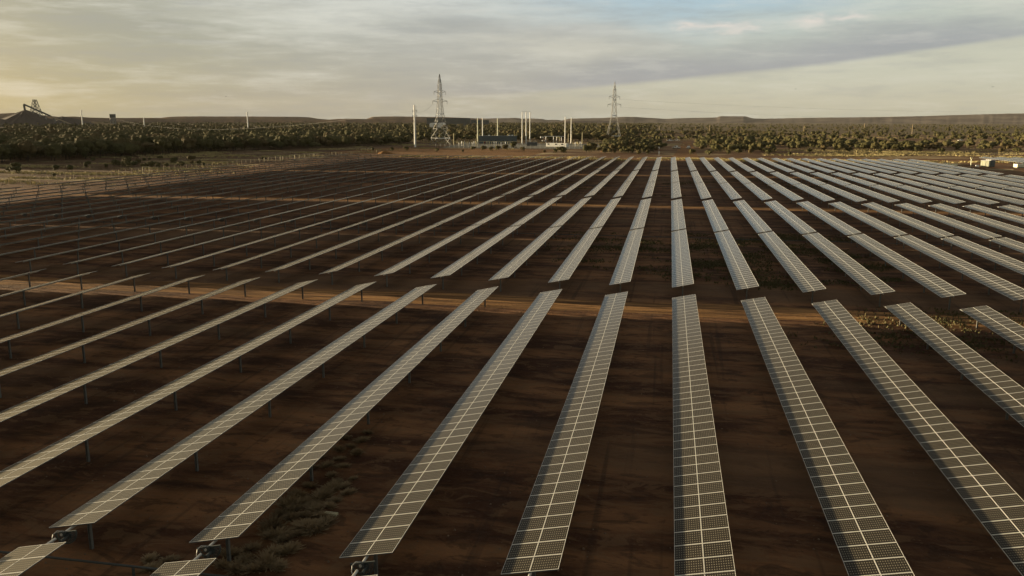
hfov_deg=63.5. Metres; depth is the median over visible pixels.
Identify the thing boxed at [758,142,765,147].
mulga tree
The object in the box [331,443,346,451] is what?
grass tuft
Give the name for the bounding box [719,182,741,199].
solar table
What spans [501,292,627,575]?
solar table
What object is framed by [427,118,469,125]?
processing shed
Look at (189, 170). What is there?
solar table
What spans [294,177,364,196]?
solar table
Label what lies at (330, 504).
grass tuft
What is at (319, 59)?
sky
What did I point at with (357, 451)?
grass tuft
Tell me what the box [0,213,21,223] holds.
solar table
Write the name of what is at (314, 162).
solar table
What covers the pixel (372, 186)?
solar table
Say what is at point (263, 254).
solar table
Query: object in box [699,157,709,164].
solar table
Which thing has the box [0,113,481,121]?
hills
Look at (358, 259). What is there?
solar table
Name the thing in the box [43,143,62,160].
mulga tree
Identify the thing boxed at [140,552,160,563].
grass tuft
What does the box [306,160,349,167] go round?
solar table
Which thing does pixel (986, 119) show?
hills
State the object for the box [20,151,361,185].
wire fence
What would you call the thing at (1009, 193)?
solar table
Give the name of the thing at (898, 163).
solar table
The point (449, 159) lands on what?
solar table
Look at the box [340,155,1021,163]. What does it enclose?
service track
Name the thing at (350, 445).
grass tuft
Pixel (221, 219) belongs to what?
solar table
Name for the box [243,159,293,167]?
solar table
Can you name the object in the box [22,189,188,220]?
solar table
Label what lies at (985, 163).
equipment cabin
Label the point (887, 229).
solar table
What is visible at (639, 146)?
mulga tree
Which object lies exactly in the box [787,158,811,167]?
solar table
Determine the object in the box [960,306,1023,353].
solar table
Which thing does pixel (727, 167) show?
solar table
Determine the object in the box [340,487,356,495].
grass tuft
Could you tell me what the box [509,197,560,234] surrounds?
solar table
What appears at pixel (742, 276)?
solar table
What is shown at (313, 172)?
solar table
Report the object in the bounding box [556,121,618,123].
hills
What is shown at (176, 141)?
mulga tree
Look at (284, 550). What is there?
grass tuft
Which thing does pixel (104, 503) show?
solar table
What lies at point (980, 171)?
solar table
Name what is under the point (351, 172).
solar table
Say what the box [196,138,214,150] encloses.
mulga tree
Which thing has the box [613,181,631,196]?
solar table
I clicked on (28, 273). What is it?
solar table
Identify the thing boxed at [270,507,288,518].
grass tuft
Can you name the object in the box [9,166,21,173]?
shrub
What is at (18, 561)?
solar table
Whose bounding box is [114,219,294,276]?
solar table
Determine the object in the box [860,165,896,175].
solar table
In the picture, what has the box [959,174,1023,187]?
solar table
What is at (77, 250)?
solar table
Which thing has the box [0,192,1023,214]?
service track
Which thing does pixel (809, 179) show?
solar table
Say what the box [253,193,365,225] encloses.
solar table
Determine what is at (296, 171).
solar table
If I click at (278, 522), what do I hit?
grass tuft
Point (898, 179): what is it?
solar table
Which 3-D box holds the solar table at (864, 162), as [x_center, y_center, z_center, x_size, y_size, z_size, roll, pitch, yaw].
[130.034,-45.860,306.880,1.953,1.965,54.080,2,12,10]
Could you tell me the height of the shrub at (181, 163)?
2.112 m
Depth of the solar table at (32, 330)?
64.45 m
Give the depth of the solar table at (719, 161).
311.55 m
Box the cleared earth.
[324,148,553,155]
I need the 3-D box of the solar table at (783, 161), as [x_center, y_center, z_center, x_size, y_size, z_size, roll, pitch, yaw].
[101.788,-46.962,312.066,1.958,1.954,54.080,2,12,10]
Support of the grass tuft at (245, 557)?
on the ground at (626, 506)
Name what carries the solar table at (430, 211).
on the ground at (626, 506)
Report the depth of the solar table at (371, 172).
237.10 m
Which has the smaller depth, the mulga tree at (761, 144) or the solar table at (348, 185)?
the solar table at (348, 185)
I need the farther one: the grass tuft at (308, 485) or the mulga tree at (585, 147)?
the mulga tree at (585, 147)
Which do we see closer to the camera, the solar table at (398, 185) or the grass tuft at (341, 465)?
the grass tuft at (341, 465)
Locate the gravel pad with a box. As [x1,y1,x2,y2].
[441,143,598,148]
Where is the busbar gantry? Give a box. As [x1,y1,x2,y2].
[544,136,563,142]
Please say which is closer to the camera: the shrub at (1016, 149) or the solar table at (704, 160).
the solar table at (704, 160)
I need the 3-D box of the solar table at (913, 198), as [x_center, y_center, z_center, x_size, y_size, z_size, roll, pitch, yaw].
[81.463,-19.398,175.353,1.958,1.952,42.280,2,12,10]
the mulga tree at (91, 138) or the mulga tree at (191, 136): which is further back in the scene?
the mulga tree at (191, 136)
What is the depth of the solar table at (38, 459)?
44.90 m
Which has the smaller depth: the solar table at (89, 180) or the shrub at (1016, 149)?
the solar table at (89, 180)
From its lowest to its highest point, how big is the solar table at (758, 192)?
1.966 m
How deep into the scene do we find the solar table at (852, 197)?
173.23 m
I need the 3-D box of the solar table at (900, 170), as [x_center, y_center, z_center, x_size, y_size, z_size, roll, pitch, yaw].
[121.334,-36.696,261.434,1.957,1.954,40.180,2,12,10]
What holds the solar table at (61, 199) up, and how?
on the ground at (626, 506)
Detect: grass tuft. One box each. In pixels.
[135,562,162,572]
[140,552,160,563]
[155,554,183,563]
[213,556,236,570]
[215,545,244,557]
[222,556,247,575]
[234,551,256,564]
[237,540,262,553]
[237,558,273,574]
[248,550,287,572]
[256,514,286,533]
[256,525,294,540]
[258,542,283,556]
[267,543,305,556]
[267,557,290,571]
[268,530,297,543]
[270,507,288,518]
[272,493,300,510]
[277,501,304,513]
[281,510,300,522]
[285,487,308,499]
[285,540,302,554]
[286,516,330,531]
[290,528,312,536]
[291,495,314,506]
[295,510,318,517]
[299,519,329,536]
[301,499,322,509]
[302,481,318,488]
[305,486,331,502]
[305,499,325,516]
[310,510,332,517]
[310,512,340,530]
[314,484,335,497]
[317,478,347,493]
[318,460,335,468]
[321,500,338,509]
[325,470,338,477]
[326,496,346,501]
[329,455,347,460]
[329,477,343,486]
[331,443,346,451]
[334,463,351,467]
[338,480,352,488]
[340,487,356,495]
[341,434,350,439]
[344,442,357,447]
[349,474,358,480]
[350,447,365,454]
[353,436,371,442]
[360,429,374,433]
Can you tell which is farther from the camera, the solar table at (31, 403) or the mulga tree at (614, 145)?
the mulga tree at (614, 145)
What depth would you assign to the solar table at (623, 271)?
89.92 m
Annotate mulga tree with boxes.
[0,133,9,138]
[0,144,10,162]
[0,145,14,161]
[0,146,10,161]
[7,147,15,160]
[12,139,33,159]
[16,144,41,159]
[17,140,38,158]
[31,134,42,139]
[36,145,51,159]
[39,137,51,144]
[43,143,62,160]
[48,138,58,142]
[59,143,76,157]
[60,142,76,158]
[63,136,76,141]
[74,136,92,155]
[74,139,93,154]
[85,136,96,154]
[91,141,108,157]
[93,140,112,156]
[108,143,124,156]
[112,138,131,155]
[117,134,129,138]
[130,136,142,153]
[138,135,151,153]
[138,145,155,153]
[142,142,164,154]
[153,136,172,154]
[170,137,183,151]
[181,137,196,150]
[186,134,199,151]
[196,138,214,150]
[203,136,217,148]
[213,140,224,149]
[221,141,234,150]
[222,135,229,147]
[226,136,242,150]
[241,140,247,149]
[247,138,260,147]
[252,138,268,147]
[263,140,283,147]
[274,135,286,146]
[582,145,589,152]
[587,142,595,151]
[610,143,617,150]
[617,142,624,151]
[635,143,643,149]
[655,143,667,149]
[711,144,721,151]
[726,144,737,150]
[742,144,748,151]
[748,143,756,150]
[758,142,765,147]
[758,147,766,152]
[820,144,827,150]
[832,143,845,150]
[871,142,879,150]
[891,144,900,149]
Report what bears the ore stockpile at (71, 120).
on the ground at (626, 506)
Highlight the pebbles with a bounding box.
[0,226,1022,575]
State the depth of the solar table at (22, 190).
177.05 m
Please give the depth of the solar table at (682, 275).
88.81 m
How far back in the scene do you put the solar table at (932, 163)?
300.77 m
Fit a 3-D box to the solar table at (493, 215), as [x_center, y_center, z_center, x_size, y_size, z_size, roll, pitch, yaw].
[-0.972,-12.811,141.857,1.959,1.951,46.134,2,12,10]
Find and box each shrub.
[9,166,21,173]
[10,162,21,166]
[66,164,73,170]
[124,161,131,166]
[140,163,148,168]
[177,161,184,166]
[187,155,195,160]
[510,142,516,147]
[937,148,945,152]
[1012,147,1021,151]
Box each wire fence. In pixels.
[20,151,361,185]
[435,144,579,148]
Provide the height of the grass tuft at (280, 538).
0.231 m
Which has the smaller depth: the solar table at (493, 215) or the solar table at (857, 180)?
the solar table at (493, 215)
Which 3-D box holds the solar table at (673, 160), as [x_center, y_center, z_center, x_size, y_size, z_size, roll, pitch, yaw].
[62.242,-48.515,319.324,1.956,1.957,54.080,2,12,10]
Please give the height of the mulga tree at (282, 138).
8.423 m
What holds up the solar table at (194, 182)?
on the ground at (626, 506)
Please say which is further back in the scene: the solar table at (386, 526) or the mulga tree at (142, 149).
the mulga tree at (142, 149)
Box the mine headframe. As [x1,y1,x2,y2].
[30,100,42,114]
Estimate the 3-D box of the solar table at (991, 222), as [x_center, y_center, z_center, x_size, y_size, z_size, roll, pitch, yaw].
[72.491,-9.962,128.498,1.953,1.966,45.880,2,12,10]
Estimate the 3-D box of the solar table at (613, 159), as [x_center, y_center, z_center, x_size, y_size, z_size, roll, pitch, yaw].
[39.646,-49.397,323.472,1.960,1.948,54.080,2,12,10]
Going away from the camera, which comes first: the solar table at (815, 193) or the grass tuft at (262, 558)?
the grass tuft at (262, 558)
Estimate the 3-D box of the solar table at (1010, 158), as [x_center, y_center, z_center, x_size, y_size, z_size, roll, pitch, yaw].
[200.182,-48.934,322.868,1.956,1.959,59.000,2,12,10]
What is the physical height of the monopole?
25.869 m
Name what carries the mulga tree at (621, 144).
on the ground at (626, 506)
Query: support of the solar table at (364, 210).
on the ground at (626, 506)
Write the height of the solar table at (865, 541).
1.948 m
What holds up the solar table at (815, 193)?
on the ground at (626, 506)
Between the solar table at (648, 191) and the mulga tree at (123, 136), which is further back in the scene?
the mulga tree at (123, 136)
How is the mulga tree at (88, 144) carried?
on the ground at (626, 506)
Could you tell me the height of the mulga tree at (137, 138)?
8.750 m
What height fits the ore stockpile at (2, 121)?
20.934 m
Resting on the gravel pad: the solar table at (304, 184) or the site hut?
the site hut
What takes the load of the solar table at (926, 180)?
on the ground at (626, 506)
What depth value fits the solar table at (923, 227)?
125.06 m
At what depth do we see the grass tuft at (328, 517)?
33.96 m
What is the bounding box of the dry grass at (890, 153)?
[0,134,1023,185]
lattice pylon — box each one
[429,74,451,145]
[607,82,620,136]
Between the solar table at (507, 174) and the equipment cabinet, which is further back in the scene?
the equipment cabinet
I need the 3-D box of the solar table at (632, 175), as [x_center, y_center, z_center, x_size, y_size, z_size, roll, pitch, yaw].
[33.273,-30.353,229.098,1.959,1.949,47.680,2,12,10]
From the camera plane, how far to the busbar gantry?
598.50 m
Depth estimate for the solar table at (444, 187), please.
188.76 m
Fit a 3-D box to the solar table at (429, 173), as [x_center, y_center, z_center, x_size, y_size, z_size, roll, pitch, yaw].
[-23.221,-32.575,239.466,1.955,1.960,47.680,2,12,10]
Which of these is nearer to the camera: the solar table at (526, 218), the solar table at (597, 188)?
the solar table at (526, 218)
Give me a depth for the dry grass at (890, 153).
372.77 m
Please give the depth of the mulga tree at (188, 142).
408.59 m
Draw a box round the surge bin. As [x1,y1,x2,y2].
[109,114,115,123]
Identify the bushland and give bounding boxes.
[0,121,1023,150]
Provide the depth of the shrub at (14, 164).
274.00 m
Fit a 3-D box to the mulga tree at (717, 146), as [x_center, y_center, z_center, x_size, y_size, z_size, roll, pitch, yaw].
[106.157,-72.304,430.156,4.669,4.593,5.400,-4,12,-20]
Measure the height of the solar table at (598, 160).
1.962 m
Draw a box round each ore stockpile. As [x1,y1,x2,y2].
[0,119,10,126]
[3,110,60,125]
[50,116,93,126]
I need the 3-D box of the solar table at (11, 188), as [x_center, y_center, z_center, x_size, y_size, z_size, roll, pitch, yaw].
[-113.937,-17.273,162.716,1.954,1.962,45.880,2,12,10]
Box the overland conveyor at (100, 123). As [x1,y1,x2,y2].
[91,122,111,125]
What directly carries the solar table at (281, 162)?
on the ground at (626, 506)
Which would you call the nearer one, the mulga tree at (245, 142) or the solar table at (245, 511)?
the solar table at (245, 511)
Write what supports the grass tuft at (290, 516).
on the ground at (626, 506)
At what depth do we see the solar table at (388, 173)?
234.38 m
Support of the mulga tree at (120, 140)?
on the ground at (626, 506)
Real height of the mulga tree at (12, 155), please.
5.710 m
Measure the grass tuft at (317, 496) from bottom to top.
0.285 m
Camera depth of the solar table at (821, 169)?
262.16 m
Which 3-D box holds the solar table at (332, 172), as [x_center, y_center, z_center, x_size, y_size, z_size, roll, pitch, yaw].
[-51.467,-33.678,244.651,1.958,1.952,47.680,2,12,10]
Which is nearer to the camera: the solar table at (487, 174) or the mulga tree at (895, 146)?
the solar table at (487, 174)
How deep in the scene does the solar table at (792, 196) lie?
175.21 m
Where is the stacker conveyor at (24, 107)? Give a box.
[23,104,70,123]
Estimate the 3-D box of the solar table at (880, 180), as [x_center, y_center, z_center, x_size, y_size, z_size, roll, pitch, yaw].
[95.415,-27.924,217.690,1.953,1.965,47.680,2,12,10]
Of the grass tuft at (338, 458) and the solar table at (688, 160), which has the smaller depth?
the grass tuft at (338, 458)
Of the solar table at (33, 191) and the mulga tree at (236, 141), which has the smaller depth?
the solar table at (33, 191)
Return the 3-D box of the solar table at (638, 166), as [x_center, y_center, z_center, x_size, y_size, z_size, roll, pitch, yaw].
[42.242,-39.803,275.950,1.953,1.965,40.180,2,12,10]
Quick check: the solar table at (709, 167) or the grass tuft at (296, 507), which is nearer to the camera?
the grass tuft at (296, 507)
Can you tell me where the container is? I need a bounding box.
[1013,162,1023,167]
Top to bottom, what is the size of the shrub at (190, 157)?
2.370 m
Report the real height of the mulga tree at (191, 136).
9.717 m
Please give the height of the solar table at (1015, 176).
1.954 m
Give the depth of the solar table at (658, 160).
315.89 m
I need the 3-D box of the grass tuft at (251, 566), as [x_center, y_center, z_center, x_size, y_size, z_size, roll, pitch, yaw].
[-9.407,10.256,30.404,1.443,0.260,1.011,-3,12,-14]
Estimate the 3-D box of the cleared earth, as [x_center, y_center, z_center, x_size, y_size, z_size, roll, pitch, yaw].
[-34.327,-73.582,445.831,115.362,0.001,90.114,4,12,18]
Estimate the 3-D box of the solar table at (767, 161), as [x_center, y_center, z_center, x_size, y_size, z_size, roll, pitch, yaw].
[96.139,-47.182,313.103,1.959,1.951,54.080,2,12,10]
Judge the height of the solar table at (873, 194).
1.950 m
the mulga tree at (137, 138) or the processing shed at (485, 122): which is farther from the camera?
the processing shed at (485, 122)
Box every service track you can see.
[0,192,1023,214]
[0,275,1023,329]
[222,169,1006,180]
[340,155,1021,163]
[916,159,1002,161]
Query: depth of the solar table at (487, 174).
232.84 m
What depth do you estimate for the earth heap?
409.04 m
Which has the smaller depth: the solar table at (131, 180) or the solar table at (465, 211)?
the solar table at (465, 211)
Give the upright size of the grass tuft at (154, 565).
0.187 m
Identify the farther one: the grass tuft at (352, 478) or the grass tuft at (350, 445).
the grass tuft at (350, 445)
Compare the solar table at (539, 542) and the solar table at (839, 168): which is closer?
the solar table at (539, 542)
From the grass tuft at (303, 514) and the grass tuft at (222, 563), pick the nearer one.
the grass tuft at (222, 563)
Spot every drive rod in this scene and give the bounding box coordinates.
[0,551,226,575]
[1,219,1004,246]
[157,178,991,192]
[310,162,908,169]
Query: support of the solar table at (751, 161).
on the ground at (626, 506)
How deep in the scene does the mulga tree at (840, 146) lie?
438.97 m
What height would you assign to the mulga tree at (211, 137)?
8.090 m
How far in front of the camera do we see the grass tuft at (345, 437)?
42.99 m
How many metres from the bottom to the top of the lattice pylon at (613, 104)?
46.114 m
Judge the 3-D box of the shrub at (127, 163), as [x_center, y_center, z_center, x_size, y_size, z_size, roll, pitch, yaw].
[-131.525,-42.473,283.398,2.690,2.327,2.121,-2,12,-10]
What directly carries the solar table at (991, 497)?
on the ground at (626, 506)
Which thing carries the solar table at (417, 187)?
on the ground at (626, 506)
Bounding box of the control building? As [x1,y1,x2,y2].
[479,135,516,143]
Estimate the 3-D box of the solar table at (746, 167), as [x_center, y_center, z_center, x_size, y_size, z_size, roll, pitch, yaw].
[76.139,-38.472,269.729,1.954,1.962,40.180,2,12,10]
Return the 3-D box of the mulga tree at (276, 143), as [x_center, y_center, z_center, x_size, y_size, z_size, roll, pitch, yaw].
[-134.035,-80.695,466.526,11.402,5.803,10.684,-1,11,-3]
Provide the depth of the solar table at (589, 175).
227.22 m
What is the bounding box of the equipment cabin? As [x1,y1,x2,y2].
[980,160,990,166]
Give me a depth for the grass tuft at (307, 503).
35.54 m
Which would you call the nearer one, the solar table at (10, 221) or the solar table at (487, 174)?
the solar table at (10, 221)
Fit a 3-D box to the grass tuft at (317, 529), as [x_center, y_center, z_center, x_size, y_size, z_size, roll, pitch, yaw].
[-7.873,9.665,33.304,1.226,0.280,1.822,8,14,32]
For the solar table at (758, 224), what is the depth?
129.33 m
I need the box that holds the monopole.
[412,105,415,146]
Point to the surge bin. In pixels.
(113, 117)
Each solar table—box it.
[0,186,23,192]
[0,187,43,196]
[0,187,68,200]
[0,188,89,204]
[0,188,114,209]
[0,189,136,214]
[0,189,162,219]
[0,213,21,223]
[0,214,54,230]
[0,214,88,238]
[0,215,121,247]
[0,216,153,248]
[0,217,186,257]
[0,269,43,286]
[0,271,95,305]
[0,273,148,328]
[0,275,204,358]
[0,277,259,397]
[0,279,317,421]
[0,282,374,486]
[0,538,65,575]
[15,218,220,271]
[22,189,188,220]
[32,174,147,187]
[49,284,436,548]
[54,190,210,221]
[56,174,166,190]
[63,219,255,274]
[80,174,186,191]
[86,190,237,222]
[100,175,204,188]
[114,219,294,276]
[118,191,260,223]
[125,175,223,192]
[145,175,244,190]
[147,165,234,177]
[150,553,215,575]
[151,191,288,224]
[163,220,330,278]
[166,165,251,175]
[171,175,265,193]
[184,192,311,225]
[185,165,268,176]
[189,286,498,562]
[192,176,282,191]
[204,165,285,177]
[214,221,366,280]
[218,176,303,192]
[219,192,340,224]
[223,166,299,178]
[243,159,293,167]
[243,166,315,180]
[245,176,325,195]
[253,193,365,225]
[255,159,307,167]
[263,166,333,180]
[266,222,404,282]
[267,177,343,195]
[282,166,351,177]
[287,193,393,227]
[289,159,337,167]
[294,154,345,159]
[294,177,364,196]
[302,167,365,179]
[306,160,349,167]
[317,177,387,195]
[320,223,442,284]
[323,160,364,167]
[323,167,382,178]
[323,194,419,228]
[339,160,379,169]
[339,289,561,575]
[343,167,400,178]
[344,178,406,196]
[359,194,448,229]
[363,167,418,182]
[365,154,408,163]
[368,178,428,197]
[370,160,409,170]
[375,224,481,286]
[385,167,437,181]
[395,195,475,230]
[396,179,448,198]
[405,168,452,180]
[408,155,445,161]
[420,179,470,198]
[426,168,470,183]
[431,225,520,288]
[432,195,504,231]
[438,155,471,164]
[448,168,489,183]
[448,179,493,199]
[468,168,508,181]
[471,196,532,232]
[473,179,517,200]
[488,226,560,291]
[491,169,524,184]
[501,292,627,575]
[502,180,537,200]
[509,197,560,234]
[513,169,543,184]
[528,180,561,195]
[534,169,562,183]
[543,162,561,171]
[548,227,601,288]
[549,197,590,235]
[557,169,581,183]
[557,180,585,198]
[578,170,599,185]
[584,181,607,200]
[589,198,620,236]
[591,156,605,165]
[597,163,609,173]
[601,170,618,186]
[607,156,619,164]
[609,228,643,292]
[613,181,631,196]
[615,163,626,170]
[625,170,638,181]
[630,198,650,229]
[634,163,642,169]
[642,181,654,197]
[648,170,657,181]
[652,163,659,170]
[655,157,660,163]
[671,157,675,163]
[671,163,676,170]
[671,170,678,182]
[671,182,680,199]
[671,199,685,230]
[672,229,693,295]
[672,294,735,575]
[685,157,692,163]
[687,164,695,171]
[691,171,702,182]
[695,182,710,199]
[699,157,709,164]
[702,199,727,231]
[705,164,714,171]
[710,171,726,183]
[714,157,726,167]
[714,230,758,299]
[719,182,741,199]
[722,164,734,175]
[728,157,742,166]
[730,171,751,188]
[733,200,771,232]
[738,164,754,171]
[741,297,914,575]
[742,158,759,164]
[744,183,771,205]
[751,171,775,187]
[755,164,773,172]
[757,158,776,168]
[758,231,825,303]
[764,201,815,241]
[769,183,802,205]
[771,172,799,186]
[772,158,794,168]
[772,164,793,174]
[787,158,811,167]
[790,165,813,176]
[791,172,825,187]
[794,184,834,207]
[797,201,860,243]
[802,158,828,167]
[802,233,894,306]
[809,165,834,174]
[811,172,849,185]
[812,300,1023,575]
[816,158,845,165]
[818,184,865,206]
[826,165,854,175]
[829,202,906,244]
[831,158,863,165]
[833,172,876,190]
[843,165,873,172]
[845,158,882,167]
[845,184,898,208]
[848,234,965,309]
[853,173,902,190]
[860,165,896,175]
[861,159,900,167]
[861,202,952,245]
[870,185,931,208]
[873,173,927,189]
[877,159,918,166]
[879,166,917,175]
[885,303,1023,426]
[893,159,935,166]
[894,173,955,189]
[894,235,1023,311]
[896,203,1000,246]
[897,185,964,208]
[898,166,937,175]
[908,159,954,168]
[916,166,958,174]
[917,174,980,189]
[923,186,998,208]
[929,204,1023,240]
[933,166,981,175]
[938,174,1008,189]
[942,236,1023,282]
[948,186,1023,204]
[951,166,1002,174]
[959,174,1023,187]
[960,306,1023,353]
[963,204,1023,227]
[977,186,1023,198]
[979,157,1023,162]
[982,174,1023,182]
[989,237,1023,260]
[996,157,1023,160]
[999,205,1023,216]
[1002,187,1023,193]
[1005,175,1023,179]
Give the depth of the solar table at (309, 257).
97.07 m
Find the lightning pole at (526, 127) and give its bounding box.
[526,112,526,143]
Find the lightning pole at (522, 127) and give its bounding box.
[522,112,522,143]
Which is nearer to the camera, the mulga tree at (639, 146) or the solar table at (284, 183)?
the solar table at (284, 183)
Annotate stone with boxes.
[325,511,337,515]
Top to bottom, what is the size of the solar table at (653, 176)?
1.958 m
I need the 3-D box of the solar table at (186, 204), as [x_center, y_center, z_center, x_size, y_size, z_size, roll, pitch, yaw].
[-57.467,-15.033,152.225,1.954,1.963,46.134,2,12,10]
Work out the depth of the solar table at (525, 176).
227.03 m
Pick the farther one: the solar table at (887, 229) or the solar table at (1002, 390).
the solar table at (887, 229)
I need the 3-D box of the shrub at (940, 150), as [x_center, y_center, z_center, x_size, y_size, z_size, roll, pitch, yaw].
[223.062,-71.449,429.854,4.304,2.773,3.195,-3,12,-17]
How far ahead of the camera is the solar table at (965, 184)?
210.72 m
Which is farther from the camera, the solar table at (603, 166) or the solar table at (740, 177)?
the solar table at (603, 166)
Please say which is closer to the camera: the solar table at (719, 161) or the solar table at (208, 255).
the solar table at (208, 255)
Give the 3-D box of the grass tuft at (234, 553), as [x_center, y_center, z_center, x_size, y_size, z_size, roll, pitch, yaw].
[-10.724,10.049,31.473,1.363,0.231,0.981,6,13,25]
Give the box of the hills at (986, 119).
[483,113,1023,123]
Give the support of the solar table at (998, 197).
on the ground at (626, 506)
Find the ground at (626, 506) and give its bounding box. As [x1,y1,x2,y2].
[0,122,1023,575]
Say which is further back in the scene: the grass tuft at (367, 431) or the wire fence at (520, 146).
the wire fence at (520, 146)
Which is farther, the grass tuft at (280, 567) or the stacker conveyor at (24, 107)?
the stacker conveyor at (24, 107)
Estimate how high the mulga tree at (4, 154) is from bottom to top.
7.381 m
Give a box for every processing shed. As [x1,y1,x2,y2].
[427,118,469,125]
[471,120,488,125]
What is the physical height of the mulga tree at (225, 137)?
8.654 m
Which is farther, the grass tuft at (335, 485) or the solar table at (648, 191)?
the solar table at (648, 191)
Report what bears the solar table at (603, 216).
on the ground at (626, 506)
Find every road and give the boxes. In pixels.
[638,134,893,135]
[673,141,697,157]
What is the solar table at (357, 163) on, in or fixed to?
on the ground at (626, 506)
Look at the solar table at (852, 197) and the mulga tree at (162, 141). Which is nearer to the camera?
the solar table at (852, 197)
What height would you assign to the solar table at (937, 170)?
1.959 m
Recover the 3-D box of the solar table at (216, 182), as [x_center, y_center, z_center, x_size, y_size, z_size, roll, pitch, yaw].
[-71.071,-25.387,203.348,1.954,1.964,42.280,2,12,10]
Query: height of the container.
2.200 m
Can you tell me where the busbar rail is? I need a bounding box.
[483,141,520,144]
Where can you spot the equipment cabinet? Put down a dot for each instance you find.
(992, 163)
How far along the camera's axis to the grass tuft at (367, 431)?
43.77 m
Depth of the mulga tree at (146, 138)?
403.71 m
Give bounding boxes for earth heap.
[378,151,391,153]
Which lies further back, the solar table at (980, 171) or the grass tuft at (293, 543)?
the solar table at (980, 171)
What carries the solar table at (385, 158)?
on the ground at (626, 506)
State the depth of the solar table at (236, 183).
197.64 m
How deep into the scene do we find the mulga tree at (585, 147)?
423.53 m
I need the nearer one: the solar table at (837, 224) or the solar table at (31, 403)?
the solar table at (31, 403)
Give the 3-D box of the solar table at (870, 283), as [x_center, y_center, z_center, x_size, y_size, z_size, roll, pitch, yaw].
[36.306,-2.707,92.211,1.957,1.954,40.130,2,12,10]
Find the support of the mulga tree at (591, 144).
on the ground at (626, 506)
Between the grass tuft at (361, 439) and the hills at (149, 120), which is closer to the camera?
the grass tuft at (361, 439)
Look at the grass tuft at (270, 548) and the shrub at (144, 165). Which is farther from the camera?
the shrub at (144, 165)
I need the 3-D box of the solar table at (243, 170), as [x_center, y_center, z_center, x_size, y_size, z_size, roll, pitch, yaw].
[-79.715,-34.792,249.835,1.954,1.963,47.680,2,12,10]
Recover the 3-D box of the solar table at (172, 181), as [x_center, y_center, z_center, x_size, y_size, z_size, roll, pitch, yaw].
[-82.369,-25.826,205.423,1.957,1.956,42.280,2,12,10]
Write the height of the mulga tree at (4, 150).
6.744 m
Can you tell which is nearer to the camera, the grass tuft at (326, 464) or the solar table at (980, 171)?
the grass tuft at (326, 464)
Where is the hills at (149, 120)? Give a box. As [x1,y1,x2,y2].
[47,116,470,123]
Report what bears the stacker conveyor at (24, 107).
on the ground at (626, 506)
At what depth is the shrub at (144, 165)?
277.70 m
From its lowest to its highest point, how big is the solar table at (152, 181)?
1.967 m
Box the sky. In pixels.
[0,0,1023,119]
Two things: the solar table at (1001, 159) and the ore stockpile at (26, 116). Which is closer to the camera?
the solar table at (1001, 159)
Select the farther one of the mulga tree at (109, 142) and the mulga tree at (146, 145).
the mulga tree at (146, 145)
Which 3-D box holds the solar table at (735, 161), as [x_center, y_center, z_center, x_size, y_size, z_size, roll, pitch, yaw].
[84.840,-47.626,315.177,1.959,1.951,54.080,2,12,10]
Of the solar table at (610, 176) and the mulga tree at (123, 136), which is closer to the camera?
the solar table at (610, 176)
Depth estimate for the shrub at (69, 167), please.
263.87 m
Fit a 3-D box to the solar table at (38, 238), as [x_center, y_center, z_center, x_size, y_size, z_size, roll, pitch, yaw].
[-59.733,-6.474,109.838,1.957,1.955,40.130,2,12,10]
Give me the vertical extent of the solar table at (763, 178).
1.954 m
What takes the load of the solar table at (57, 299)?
on the ground at (626, 506)
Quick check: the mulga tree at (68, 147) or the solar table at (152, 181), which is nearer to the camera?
the solar table at (152, 181)
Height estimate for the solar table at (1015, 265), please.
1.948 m
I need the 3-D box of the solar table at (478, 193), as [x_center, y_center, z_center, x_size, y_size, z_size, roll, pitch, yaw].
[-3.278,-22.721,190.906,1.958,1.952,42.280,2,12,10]
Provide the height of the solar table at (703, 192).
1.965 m
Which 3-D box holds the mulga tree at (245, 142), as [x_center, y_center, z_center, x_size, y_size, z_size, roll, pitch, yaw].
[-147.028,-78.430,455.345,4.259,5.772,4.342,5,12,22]
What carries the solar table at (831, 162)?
on the ground at (626, 506)
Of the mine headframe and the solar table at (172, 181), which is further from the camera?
the mine headframe
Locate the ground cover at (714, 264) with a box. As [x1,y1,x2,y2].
[0,150,1023,363]
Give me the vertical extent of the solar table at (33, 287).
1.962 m
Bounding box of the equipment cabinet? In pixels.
[990,160,994,166]
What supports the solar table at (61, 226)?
on the ground at (626, 506)
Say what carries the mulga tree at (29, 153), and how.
on the ground at (626, 506)
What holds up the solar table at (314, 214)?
on the ground at (626, 506)
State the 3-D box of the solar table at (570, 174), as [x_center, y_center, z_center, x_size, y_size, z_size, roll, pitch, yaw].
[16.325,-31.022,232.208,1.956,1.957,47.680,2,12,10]
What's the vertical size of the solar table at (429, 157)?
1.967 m
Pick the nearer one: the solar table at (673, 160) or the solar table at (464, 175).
the solar table at (464, 175)
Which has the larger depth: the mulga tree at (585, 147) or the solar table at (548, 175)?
the mulga tree at (585, 147)
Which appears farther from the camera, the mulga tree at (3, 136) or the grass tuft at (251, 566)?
the mulga tree at (3, 136)
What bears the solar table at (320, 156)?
on the ground at (626, 506)
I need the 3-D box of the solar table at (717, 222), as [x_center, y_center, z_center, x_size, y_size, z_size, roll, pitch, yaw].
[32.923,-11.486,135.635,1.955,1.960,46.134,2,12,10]
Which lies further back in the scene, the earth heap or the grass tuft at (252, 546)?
the earth heap
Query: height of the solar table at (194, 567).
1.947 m
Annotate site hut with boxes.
[546,143,567,146]
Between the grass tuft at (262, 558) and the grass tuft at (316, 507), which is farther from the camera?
the grass tuft at (316, 507)
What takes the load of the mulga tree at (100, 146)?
on the ground at (626, 506)
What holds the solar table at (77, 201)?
on the ground at (626, 506)
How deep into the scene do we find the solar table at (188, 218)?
144.19 m

